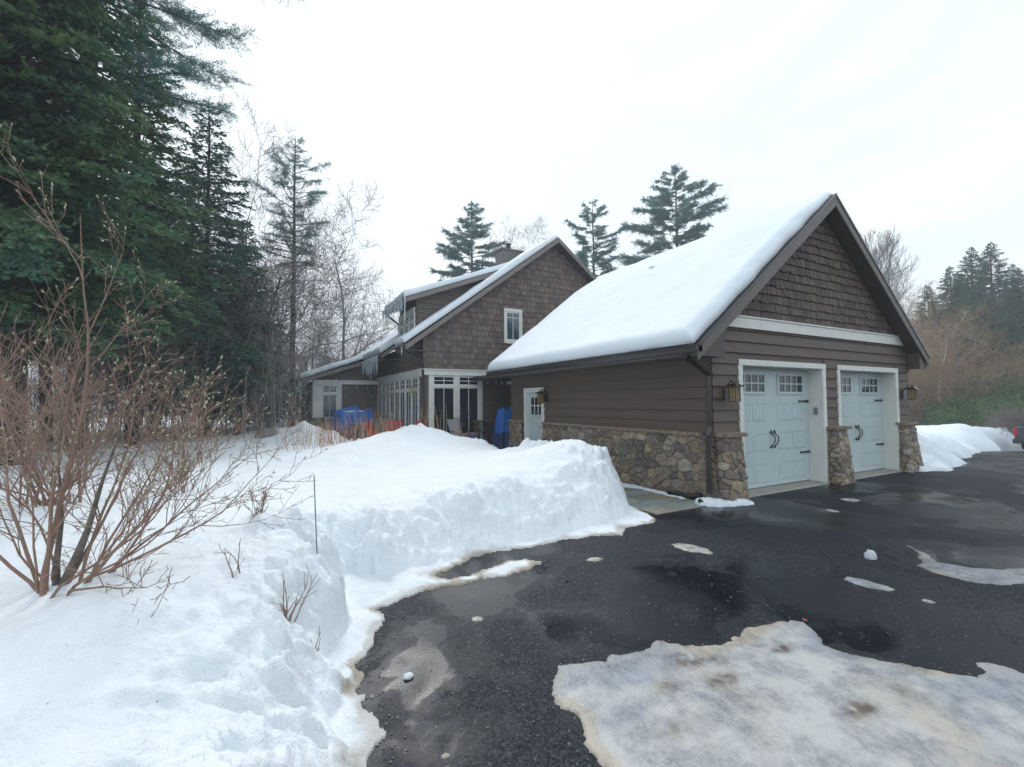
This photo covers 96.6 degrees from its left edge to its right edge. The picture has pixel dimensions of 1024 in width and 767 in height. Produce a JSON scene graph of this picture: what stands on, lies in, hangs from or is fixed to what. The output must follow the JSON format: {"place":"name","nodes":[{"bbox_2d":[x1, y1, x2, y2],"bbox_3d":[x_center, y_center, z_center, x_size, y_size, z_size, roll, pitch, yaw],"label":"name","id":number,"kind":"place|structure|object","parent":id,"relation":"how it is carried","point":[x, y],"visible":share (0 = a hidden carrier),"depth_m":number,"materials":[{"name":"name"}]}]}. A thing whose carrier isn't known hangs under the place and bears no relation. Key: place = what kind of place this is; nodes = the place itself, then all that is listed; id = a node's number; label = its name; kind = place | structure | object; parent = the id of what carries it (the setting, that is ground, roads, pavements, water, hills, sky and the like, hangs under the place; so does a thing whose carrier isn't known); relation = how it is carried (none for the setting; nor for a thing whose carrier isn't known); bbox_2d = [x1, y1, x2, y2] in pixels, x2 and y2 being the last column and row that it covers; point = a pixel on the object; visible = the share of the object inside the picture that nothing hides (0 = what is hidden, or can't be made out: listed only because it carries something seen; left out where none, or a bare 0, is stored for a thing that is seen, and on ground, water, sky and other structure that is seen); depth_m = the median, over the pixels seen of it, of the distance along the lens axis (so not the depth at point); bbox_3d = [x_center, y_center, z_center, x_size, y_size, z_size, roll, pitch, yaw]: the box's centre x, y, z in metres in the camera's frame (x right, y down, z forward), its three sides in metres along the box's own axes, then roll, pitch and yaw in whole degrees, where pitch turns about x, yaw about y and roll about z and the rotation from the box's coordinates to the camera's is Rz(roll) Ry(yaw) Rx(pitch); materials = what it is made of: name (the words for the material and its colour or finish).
{"place":"outdoors","nodes":[
{"label":"outdoors","id":0,"kind":"place"},
{"bbox_2d":[28,355,337,416],"bbox_3d":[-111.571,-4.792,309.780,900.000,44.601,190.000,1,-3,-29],"label":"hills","id":1,"kind":"structure","parent":0,"point":[168,406],"depth_m":217.05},
{"bbox_2d":[0,417,655,766],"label":"snow ground","id":2,"kind":"structure","parent":0,"point":[211,662],"depth_m":3.12,"materials":[{"name":"snow"}]},
{"bbox_2d":[0,58,56,318],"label":"hemlock tree","id":3,"kind":"object","parent":2,"relation":"on","point":[26,145],"visible":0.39,"depth_m":8.27,"materials":[{"name":"green plant"}]},
{"bbox_2d":[0,0,150,368],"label":"hemlock tree","id":4,"kind":"object","parent":2,"relation":"on","point":[63,233],"visible":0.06,"depth_m":10.04,"materials":[{"name":"green plant"}]},
{"bbox_2d":[0,262,150,465],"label":"leafless shrub","id":5,"kind":"object","parent":2,"relation":"on","point":[31,393],"visible":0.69,"depth_m":3.83,"materials":[{"name":"brown plant"}]},
{"bbox_2d":[39,100,125,441],"bbox_3d":[-15.765,-4.599,15.240,4.939,14.007,5.266,-1,-2,19],"label":"hemlock tree","id":6,"kind":"object","parent":2,"relation":"on","point":[42,393],"depth_m":15.23,"materials":[{"name":"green plant"}]},
{"bbox_2d":[0,279,198,507],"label":"leafless shrub","id":7,"kind":"object","parent":2,"relation":"on","point":[41,477],"visible":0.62,"depth_m":4.89,"materials":[{"name":"brown plant"}]},
{"bbox_2d":[0,0,204,465],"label":"hemlock tree","id":8,"kind":"object","parent":2,"relation":"on","point":[80,27],"visible":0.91,"depth_m":9.10,"materials":[{"name":"green plant"}]},
{"bbox_2d":[28,296,209,443],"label":"bare tree","id":9,"kind":"object","parent":2,"relation":"on","point":[100,391],"visible":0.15,"depth_m":14.25,"materials":[{"name":"brown plant"}]},
{"bbox_2d":[90,172,194,434],"bbox_3d":[-15.210,-3.375,19.592,5.523,11.884,5.493,-2,-3,39],"label":"hemlock tree","id":10,"kind":"object","parent":2,"relation":"on","point":[109,380],"visible":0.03,"depth_m":18.76,"materials":[{"name":"green plant"}]},
{"bbox_2d":[55,0,243,447],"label":"hemlock tree","id":11,"kind":"object","parent":2,"relation":"on","point":[153,238],"visible":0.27,"depth_m":13.51,"materials":[{"name":"green plant"}]},
{"bbox_2d":[57,379,246,493],"bbox_3d":[-4.561,0.717,5.879,1.680,1.533,1.481,0,-2,-14],"label":"leafless shrub","id":12,"kind":"object","parent":2,"relation":"on","point":[216,440],"visible":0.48,"depth_m":5.90,"materials":[{"name":"brown plant"}]},
{"bbox_2d":[0,123,327,625],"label":"budding bush","id":13,"kind":"object","parent":2,"relation":"on","point":[53,533],"visible":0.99,"depth_m":2.87,"materials":[{"name":"brown plant"}]},
{"bbox_2d":[33,0,305,450],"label":"white pine","id":14,"kind":"object","parent":2,"relation":"on","point":[184,69],"visible":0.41,"depth_m":13.69,"materials":[{"name":"grey plant"}]},
{"bbox_2d":[28,281,347,443],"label":"undergrowth","id":15,"kind":"object","parent":2,"relation":"on","point":[265,421],"visible":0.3,"depth_m":16.72,"materials":[{"name":"brown plant"}]},
{"bbox_2d":[105,168,272,437],"bbox_3d":[-13.395,-2.775,17.682,8.079,10.515,6.525,-2,-3,43],"label":"bare tree","id":16,"kind":"object","parent":2,"relation":"on","point":[160,413],"visible":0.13,"depth_m":17.09,"materials":[{"name":"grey plant"}]},
{"bbox_2d":[107,98,294,435],"bbox_3d":[-11.480,-4.342,17.518,6.137,13.204,6.103,1,-3,-29],"label":"hemlock tree","id":17,"kind":"object","parent":2,"relation":"on","point":[238,256],"visible":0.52,"depth_m":17.04,"materials":[{"name":"green plant"}]},
{"bbox_2d":[93,157,314,430],"bbox_3d":[-13.085,-3.351,19.411,8.664,11.798,8.376,1,-3,-29],"label":"bare tree","id":18,"kind":"object","parent":2,"relation":"on","point":[239,305],"visible":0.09,"depth_m":19.69,"materials":[{"name":"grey plant"}]},
{"bbox_2d":[143,211,302,432],"bbox_3d":[-12.416,-2.336,19.498,6.059,9.764,7.502,0,-2,-11],"label":"bare tree","id":19,"kind":"object","parent":2,"relation":"on","point":[212,414],"visible":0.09,"depth_m":18.36,"materials":[{"name":"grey plant"}]},
{"bbox_2d":[175,294,307,434],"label":"bare tree","id":20,"kind":"object","parent":2,"relation":"on","point":[246,381],"visible":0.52,"depth_m":17.27,"materials":[{"name":"brown plant"}]},
{"bbox_2d":[195,219,300,431],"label":"hemlock tree","id":21,"kind":"object","parent":2,"relation":"on","point":[253,240],"visible":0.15,"depth_m":19.55,"materials":[{"name":"green plant"}]},
{"bbox_2d":[244,482,271,519],"bbox_3d":[-2.217,1.049,3.991,0.172,0.416,0.428,0,-2,-20],"label":"leafless shrub","id":22,"kind":"object","parent":2,"relation":"on","point":[259,503],"visible":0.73,"depth_m":3.92,"materials":[{"name":"brown plant"}]},
{"bbox_2d":[254,429,278,437],"bbox_3d":[-8.759,1.949,16.346,0.730,0.657,0.870,-2,-3,38],"label":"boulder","id":23,"kind":"object","parent":2,"relation":"on","point":[268,433],"visible":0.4,"depth_m":16.12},
{"bbox_2d":[143,94,395,427],"bbox_3d":[-10.882,-4.886,21.796,9.321,15.022,11.541,-1,-2,24],"label":"bare tree","id":24,"kind":"object","parent":2,"relation":"on","point":[293,259],"visible":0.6,"depth_m":20.97,"materials":[{"name":"grey plant"}]},
{"bbox_2d":[194,209,359,434],"bbox_3d":[-9.346,-2.419,17.767,5.062,9.427,5.955,-3,-3,44],"label":"bare tree","id":25,"kind":"object","parent":2,"relation":"on","point":[267,318],"visible":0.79,"depth_m":17.88,"materials":[{"name":"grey plant"}]},
{"bbox_2d":[216,262,338,429],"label":"bare tree","id":26,"kind":"object","parent":2,"relation":"on","point":[311,345],"visible":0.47,"depth_m":19.56,"materials":[{"name":"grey plant"}]},
{"bbox_2d":[239,136,332,426],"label":"white pine","id":27,"kind":"object","parent":2,"relation":"on","point":[295,177],"visible":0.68,"depth_m":23.91,"materials":[{"name":"green plant"}]},
{"bbox_2d":[231,221,357,421],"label":"bare tree","id":28,"kind":"object","parent":2,"relation":"on","point":[315,282],"visible":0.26,"depth_m":24.82,"materials":[{"name":"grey plant"}]},
{"bbox_2d":[273,565,319,622],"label":"buried twigs","id":29,"kind":"object","parent":2,"relation":"on","point":[286,611],"visible":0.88,"depth_m":2.89,"materials":[{"name":"brown plant"}]},
{"bbox_2d":[282,422,347,450],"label":"dry canes","id":30,"kind":"object","parent":2,"relation":"on","point":[311,438],"visible":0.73,"depth_m":12.52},
{"bbox_2d":[277,267,369,418],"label":"bare tree","id":31,"kind":"object","parent":2,"relation":"on","point":[318,335],"visible":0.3,"depth_m":27.96,"materials":[{"name":"grey plant"}]},
{"bbox_2d":[266,279,396,423],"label":"undergrowth","id":32,"kind":"object","parent":2,"relation":"on","point":[335,348],"visible":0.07,"depth_m":28.44,"materials":[{"name":"plant"}]},
{"bbox_2d":[311,414,352,444],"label":"dry canes","id":33,"kind":"object","parent":2,"relation":"on","point":[330,439],"visible":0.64,"depth_m":13.97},
{"bbox_2d":[313,410,384,446],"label":"dry canes","id":34,"kind":"object","parent":2,"relation":"on","point":[346,429],"visible":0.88,"depth_m":12.35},
{"bbox_2d":[336,408,379,441],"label":"dry canes","id":35,"kind":"object","parent":2,"relation":"on","point":[345,436],"visible":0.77,"depth_m":13.73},
{"bbox_2d":[28,0,1023,377],"label":"sky","id":36,"kind":"structure","parent":0,"point":[910,112],"materials":[{"name":"white"}]},
{"bbox_2d":[488,192,831,371],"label":"roof snow","id":37,"kind":"structure","parent":0,"point":[688,293],"depth_m":9.61,"materials":[{"name":"snow"}]},
{"bbox_2d":[623,487,706,514],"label":"stone walkway","id":38,"kind":"structure","parent":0,"point":[649,501],"depth_m":7.52,"materials":[{"name":"stone"}]},
{"bbox_2d":[621,482,685,498],"bbox_3d":[2.343,1.999,8.761,0.540,0.074,2.385,1,-3,-29],"label":"snow drift","id":39,"kind":"object","parent":38,"relation":"on","point":[641,487],"visible":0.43,"depth_m":8.53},
{"bbox_2d":[667,491,703,503],"bbox_3d":[3.032,1.907,7.753,0.325,0.135,0.849,0,-2,-19],"label":"drain hose","id":40,"kind":"object","parent":38,"relation":"on","point":[692,495],"visible":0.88,"depth_m":7.76,"materials":[{"name":"black plastic"}]},
{"bbox_2d":[355,451,1023,766],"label":"driveway","id":41,"kind":"structure","parent":0,"point":[800,553],"depth_m":3.81,"materials":[{"name":"asphalt"}]},
{"bbox_2d":[358,519,877,762],"bbox_3d":[0.873,1.882,4.894,5.402,0.016,4.670,1,-3,-29],"label":"grit","id":42,"kind":"object","parent":41,"relation":"on","point":[461,729],"visible":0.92,"depth_m":3.28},
{"bbox_2d":[672,543,712,553],"bbox_3d":[2.063,1.887,5.223,0.288,0.026,0.488,1,-3,-29],"label":"ice patch","id":43,"kind":"object","parent":41,"relation":"on","point":[690,548],"visible":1,"depth_m":5.18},
{"bbox_2d":[486,193,929,500],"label":"garage","id":44,"kind":"structure","parent":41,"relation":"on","point":[797,360],"depth_m":9.24,"materials":[{"name":"brown paint"}]},
{"bbox_2d":[529,392,540,440],"bbox_3d":[0.673,1.186,12.726,0.123,1.890,0.820,1,-3,-29],"label":"side door","id":45,"kind":"structure","parent":44,"relation":"in","point":[534,407],"depth_m":12.84,"materials":[{"name":"white paint"}]},
{"bbox_2d":[743,367,810,488],"bbox_3d":[5.067,0.808,8.859,2.530,2.315,0.136,1,-3,-29],"label":"garage door","id":46,"kind":"structure","parent":44,"relation":"in","point":[776,410],"depth_m":8.93,"materials":[{"name":"white paint"}]},
{"bbox_2d":[840,372,883,471],"bbox_3d":[7.852,0.847,10.374,2.430,2.315,0.136,1,-3,-29],"label":"garage door","id":47,"kind":"structure","parent":44,"relation":"in","point":[861,393],"depth_m":10.54,"materials":[{"name":"white paint"}]},
{"bbox_2d":[694,497,753,506],"bbox_3d":[3.433,1.916,7.440,0.990,0.122,0.660,1,-3,-29],"label":"snow drift","id":48,"kind":"object","parent":41,"relation":"on","point":[712,502],"visible":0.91,"depth_m":7.32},
{"bbox_2d":[552,620,1023,766],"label":"ice patch","id":49,"kind":"object","parent":41,"relation":"on","point":[791,693],"visible":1,"depth_m":2.49,"materials":[{"name":"ice"}]},
{"bbox_2d":[844,577,894,591],"bbox_3d":[3.260,1.839,4.185,0.200,0.026,0.384,1,-3,-29],"label":"ice patch","id":50,"kind":"object","parent":41,"relation":"on","point":[865,583],"visible":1,"depth_m":4.15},
{"bbox_2d":[917,433,966,471],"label":"snow bank","id":51,"kind":"structure","parent":41,"relation":"on","point":[936,456],"depth_m":11.31,"materials":[{"name":"snow"}]},
{"bbox_2d":[906,545,1023,584],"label":"ice patch","id":52,"kind":"object","parent":41,"relation":"on","point":[1009,576],"visible":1,"depth_m":4.41,"materials":[{"name":"ice"}]},
{"bbox_2d":[915,423,1023,458],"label":"snow bank","id":53,"kind":"structure","parent":41,"relation":"on","point":[958,440],"depth_m":18.72,"materials":[{"name":"snow"}]},
{"bbox_2d":[1013,426,1023,449],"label":"pickup truck","id":54,"kind":"object","parent":41,"relation":"on","point":[1018,432],"visible":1,"depth_m":23.84,"materials":[{"name":"paint"}]},
{"label":"patio","id":55,"kind":"structure","parent":0,"visible":0},
{"bbox_2d":[332,406,373,440],"bbox_3d":[-7.221,1.779,20.766,1.870,1.519,1.843,1,-3,-29],"label":"covered table","id":56,"kind":"object","parent":55,"relation":"on","point":[339,415],"visible":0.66,"depth_m":20.12,"materials":[{"name":"plastic"}]},
{"bbox_2d":[294,237,595,443],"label":"house","id":57,"kind":"structure","parent":55,"relation":"on","point":[447,359],"depth_m":18.04,"materials":[{"name":"brown"}]},
{"bbox_2d":[322,385,336,417],"bbox_3d":[-8.645,1.266,21.629,0.680,2.370,0.080,1,-3,-29],"label":"window","id":58,"kind":"structure","parent":57,"relation":"in","point":[329,397],"depth_m":21.63,"materials":[{"name":"glass"}]},
{"bbox_2d":[295,352,365,380],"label":"roof snow","id":59,"kind":"structure","parent":57,"relation":"on","point":[338,364],"depth_m":21.51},
{"bbox_2d":[349,330,397,364],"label":"roof snow","id":60,"kind":"structure","parent":57,"relation":"on","point":[385,343],"depth_m":20.47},
{"bbox_2d":[389,381,393,424],"bbox_3d":[-5.334,1.142,20.298,0.080,2.470,0.790,1,-3,-29],"label":"window","id":61,"kind":"structure","parent":57,"relation":"in","point":[391,404],"depth_m":20.41,"materials":[{"name":"white paint"}]},
{"bbox_2d":[394,380,398,421],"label":"window","id":62,"kind":"structure","parent":57,"relation":"in","point":[396,390],"depth_m":19.65,"materials":[{"name":"white paint"}]},
{"bbox_2d":[399,379,403,427],"bbox_3d":[-4.498,1.076,18.762,0.080,2.470,0.790,1,-3,-29],"label":"window","id":63,"kind":"structure","parent":57,"relation":"in","point":[401,391],"depth_m":18.80,"materials":[{"name":"white paint"}]},
{"bbox_2d":[405,378,410,425],"bbox_3d":[-4.077,1.043,17.990,0.080,2.470,0.770,1,-3,-29],"label":"window","id":64,"kind":"structure","parent":57,"relation":"in","point":[407,381],"depth_m":18.15,"materials":[{"name":"white paint"}]},
{"bbox_2d":[412,377,416,424],"bbox_3d":[-3.657,1.010,17.218,0.080,2.470,0.790,1,-3,-29],"label":"window","id":65,"kind":"structure","parent":57,"relation":"in","point":[414,380],"depth_m":17.32,"materials":[{"name":"white paint"}]},
{"bbox_2d":[433,375,454,431],"bbox_3d":[-2.507,0.965,16.780,0.860,2.510,0.080,1,-3,-29],"label":"window","id":66,"kind":"structure","parent":57,"relation":"in","point":[443,386],"depth_m":16.79,"materials":[{"name":"glass"}]},
{"bbox_2d":[384,262,509,308],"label":"roof snow","id":67,"kind":"structure","parent":57,"relation":"on","point":[408,292],"depth_m":17.73,"materials":[{"name":"snow"}]},
{"bbox_2d":[459,376,478,432],"bbox_3d":[-1.638,0.978,17.254,0.840,2.510,0.080,1,-3,-29],"label":"window","id":68,"kind":"structure","parent":57,"relation":"in","point":[468,388],"depth_m":17.26,"materials":[{"name":"glass"}]},
{"bbox_2d":[394,235,557,345],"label":"roof snow","id":69,"kind":"structure","parent":57,"relation":"on","point":[446,309],"depth_m":17.27,"materials":[{"name":"snow"}]},
{"bbox_2d":[504,308,521,343],"bbox_3d":[0.041,-2.291,18.293,0.820,1.400,0.085,1,-3,-29],"label":"gable window","id":70,"kind":"structure","parent":57,"relation":"in","point":[512,317],"depth_m":18.28,"materials":[{"name":"white paint"}]},
{"bbox_2d":[447,417,468,435],"bbox_3d":[-1.841,1.739,15.765,0.730,1.152,0.572,-2,-3,41],"label":"patio chair","id":71,"kind":"object","parent":55,"relation":"on","point":[451,423],"visible":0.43,"depth_m":15.90,"materials":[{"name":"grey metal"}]},
{"bbox_2d":[491,407,511,448],"bbox_3d":[-0.139,1.508,16.331,1.210,1.618,0.981,1,-3,-29],"label":"covered grill","id":72,"kind":"object","parent":55,"relation":"on","point":[500,439],"visible":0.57,"depth_m":15.97,"materials":[{"name":"plastic"}]},
{"bbox_3d":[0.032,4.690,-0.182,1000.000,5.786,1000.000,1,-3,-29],"label":"ground","id":73,"kind":"structure","parent":0,"visible":0},
{"bbox_2d":[285,355,308,422],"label":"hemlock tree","id":74,"kind":"object","parent":73,"relation":"on","point":[300,404],"visible":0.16,"depth_m":28.36,"materials":[{"name":"green plant"}]},
{"bbox_2d":[258,179,399,370],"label":"bare tree","id":75,"kind":"object","parent":73,"relation":"on","point":[356,284],"visible":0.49,"depth_m":26.42,"materials":[{"name":"grey plant"}]},
{"bbox_2d":[326,306,384,360],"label":"bare tree","id":76,"kind":"object","parent":73,"relation":"on","point":[354,339],"visible":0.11,"depth_m":33.71,"materials":[{"name":"grey plant"}]},
{"bbox_2d":[429,200,511,281],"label":"white pine","id":77,"kind":"object","parent":73,"relation":"on","point":[474,233],"visible":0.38,"depth_m":43.90,"materials":[{"name":"grey plant"}]},
{"bbox_2d":[561,200,623,277],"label":"white pine","id":78,"kind":"object","parent":73,"relation":"on","point":[583,256],"visible":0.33,"depth_m":48.75,"materials":[{"name":"grey plant"}]},
{"bbox_2d":[617,163,728,265],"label":"white pine","id":79,"kind":"object","parent":73,"relation":"on","point":[658,214],"visible":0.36,"depth_m":48.43,"materials":[{"name":"grey plant"}]},
{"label":"hillside","id":80,"kind":"structure","parent":0,"visible":0},
{"bbox_2d":[482,212,569,263],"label":"bare tree","id":81,"kind":"object","parent":80,"relation":"on","point":[536,235],"visible":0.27,"depth_m":41.23,"materials":[{"name":"grey plant"}]},
{"bbox_2d":[860,226,919,300],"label":"bare tree","id":82,"kind":"object","parent":80,"relation":"on","point":[887,272],"visible":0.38,"depth_m":55.67,"materials":[{"name":"grey plant"}]},
{"bbox_2d":[897,293,949,374],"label":"bare tree","id":83,"kind":"object","parent":80,"relation":"on","point":[904,305],"visible":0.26,"depth_m":43.14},
{"bbox_2d":[908,327,940,405],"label":"bare tree","id":84,"kind":"object","parent":80,"relation":"on","point":[928,382],"visible":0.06,"depth_m":36.69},
{"bbox_2d":[915,285,956,362],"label":"spruce tree","id":85,"kind":"object","parent":80,"relation":"on","point":[924,300],"visible":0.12,"depth_m":50.06,"materials":[{"name":"green plant"}]},
{"bbox_2d":[900,279,972,360],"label":"bare tree","id":86,"kind":"object","parent":80,"relation":"on","point":[936,289],"visible":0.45,"depth_m":47.02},
{"bbox_2d":[908,312,977,412],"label":"bare tree","id":87,"kind":"object","parent":80,"relation":"on","point":[951,356],"visible":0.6,"depth_m":38.21,"materials":[{"name":"plant"}]},
{"bbox_2d":[907,305,996,405],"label":"birch tree","id":88,"kind":"object","parent":80,"relation":"on","point":[950,345],"visible":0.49,"depth_m":38.80,"materials":[{"name":"brown plant"}]},
{"bbox_2d":[933,265,974,350],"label":"spruce tree","id":89,"kind":"object","parent":80,"relation":"on","point":[951,288],"visible":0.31,"depth_m":51.89,"materials":[{"name":"green plant"}]},
{"bbox_2d":[910,299,1008,418],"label":"bare tree","id":90,"kind":"object","parent":80,"relation":"on","point":[931,359],"visible":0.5,"depth_m":37.86,"materials":[{"name":"plant"}]},
{"bbox_2d":[913,368,1012,411],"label":"evergreen shrub","id":91,"kind":"object","parent":80,"relation":"on","point":[968,383],"visible":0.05,"depth_m":40.61,"materials":[{"name":"green plant"}]},
{"bbox_2d":[910,388,1017,425],"bbox_3d":[36.725,2.532,37.151,7.974,4.239,9.299,-2,-3,35],"label":"evergreen shrub","id":92,"kind":"object","parent":80,"relation":"on","point":[929,408],"visible":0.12,"depth_m":37.53,"materials":[{"name":"green plant"}]},
{"bbox_2d":[905,302,1023,424],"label":"brush","id":93,"kind":"object","parent":80,"relation":"on","point":[913,403],"visible":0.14,"depth_m":39.38,"materials":[{"name":"plant"}]},
{"bbox_2d":[912,390,1023,424],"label":"evergreen shrub","id":94,"kind":"object","parent":80,"relation":"on","point":[969,400],"visible":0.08,"depth_m":36.54,"materials":[{"name":"green plant"}]},
{"bbox_2d":[921,394,1022,426],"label":"evergreen shrub","id":95,"kind":"object","parent":80,"relation":"on","point":[954,415],"visible":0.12,"depth_m":33.12,"materials":[{"name":"green plant"}]},
{"bbox_2d":[927,409,1019,426],"bbox_3d":[33.599,3.422,32.327,7.160,3.264,6.139,-1,-2,7],"label":"evergreen shrub","id":96,"kind":"object","parent":80,"relation":"on","point":[947,422],"visible":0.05,"depth_m":32.83,"materials":[{"name":"green plant"}]},
{"bbox_2d":[929,292,1023,382],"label":"bare tree","id":97,"kind":"object","parent":80,"relation":"on","point":[991,339],"visible":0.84,"depth_m":41.05,"materials":[{"name":"plant"}]},
{"bbox_2d":[931,373,1023,402],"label":"evergreen shrub","id":98,"kind":"object","parent":80,"relation":"on","point":[1010,390],"visible":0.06,"depth_m":38.68,"materials":[{"name":"green plant"}]},
{"bbox_2d":[944,247,1011,349],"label":"spruce tree","id":99,"kind":"object","parent":80,"relation":"on","point":[972,285],"visible":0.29,"depth_m":53.99,"materials":[{"name":"green plant"}]},
{"bbox_2d":[963,290,1021,375],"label":"spruce tree","id":100,"kind":"object","parent":80,"relation":"on","point":[991,315],"visible":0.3,"depth_m":45.91,"materials":[{"name":"green plant"}]},
{"bbox_2d":[965,384,1023,410],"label":"evergreen shrub","id":101,"kind":"object","parent":80,"relation":"on","point":[1005,397],"visible":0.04,"depth_m":36.33,"materials":[{"name":"green plant"}]},
{"bbox_2d":[968,241,1023,336],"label":"spruce tree","id":102,"kind":"object","parent":80,"relation":"on","point":[989,274],"visible":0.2,"depth_m":55.01,"materials":[{"name":"green plant"}]},
{"bbox_2d":[973,400,1023,435],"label":"grey brush","id":103,"kind":"object","parent":80,"relation":"on","point":[1010,423],"visible":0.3,"depth_m":27.58,"materials":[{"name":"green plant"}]},
{"bbox_2d":[991,311,1023,381],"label":"spruce tree","id":104,"kind":"object","parent":80,"relation":"on","point":[1014,335],"visible":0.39,"depth_m":43.99,"materials":[{"name":"green plant"}]},
{"bbox_2d":[996,268,1023,349],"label":"spruce tree","id":105,"kind":"object","parent":80,"relation":"on","point":[1015,299],"visible":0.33,"depth_m":50.42,"materials":[{"name":"green plant"}]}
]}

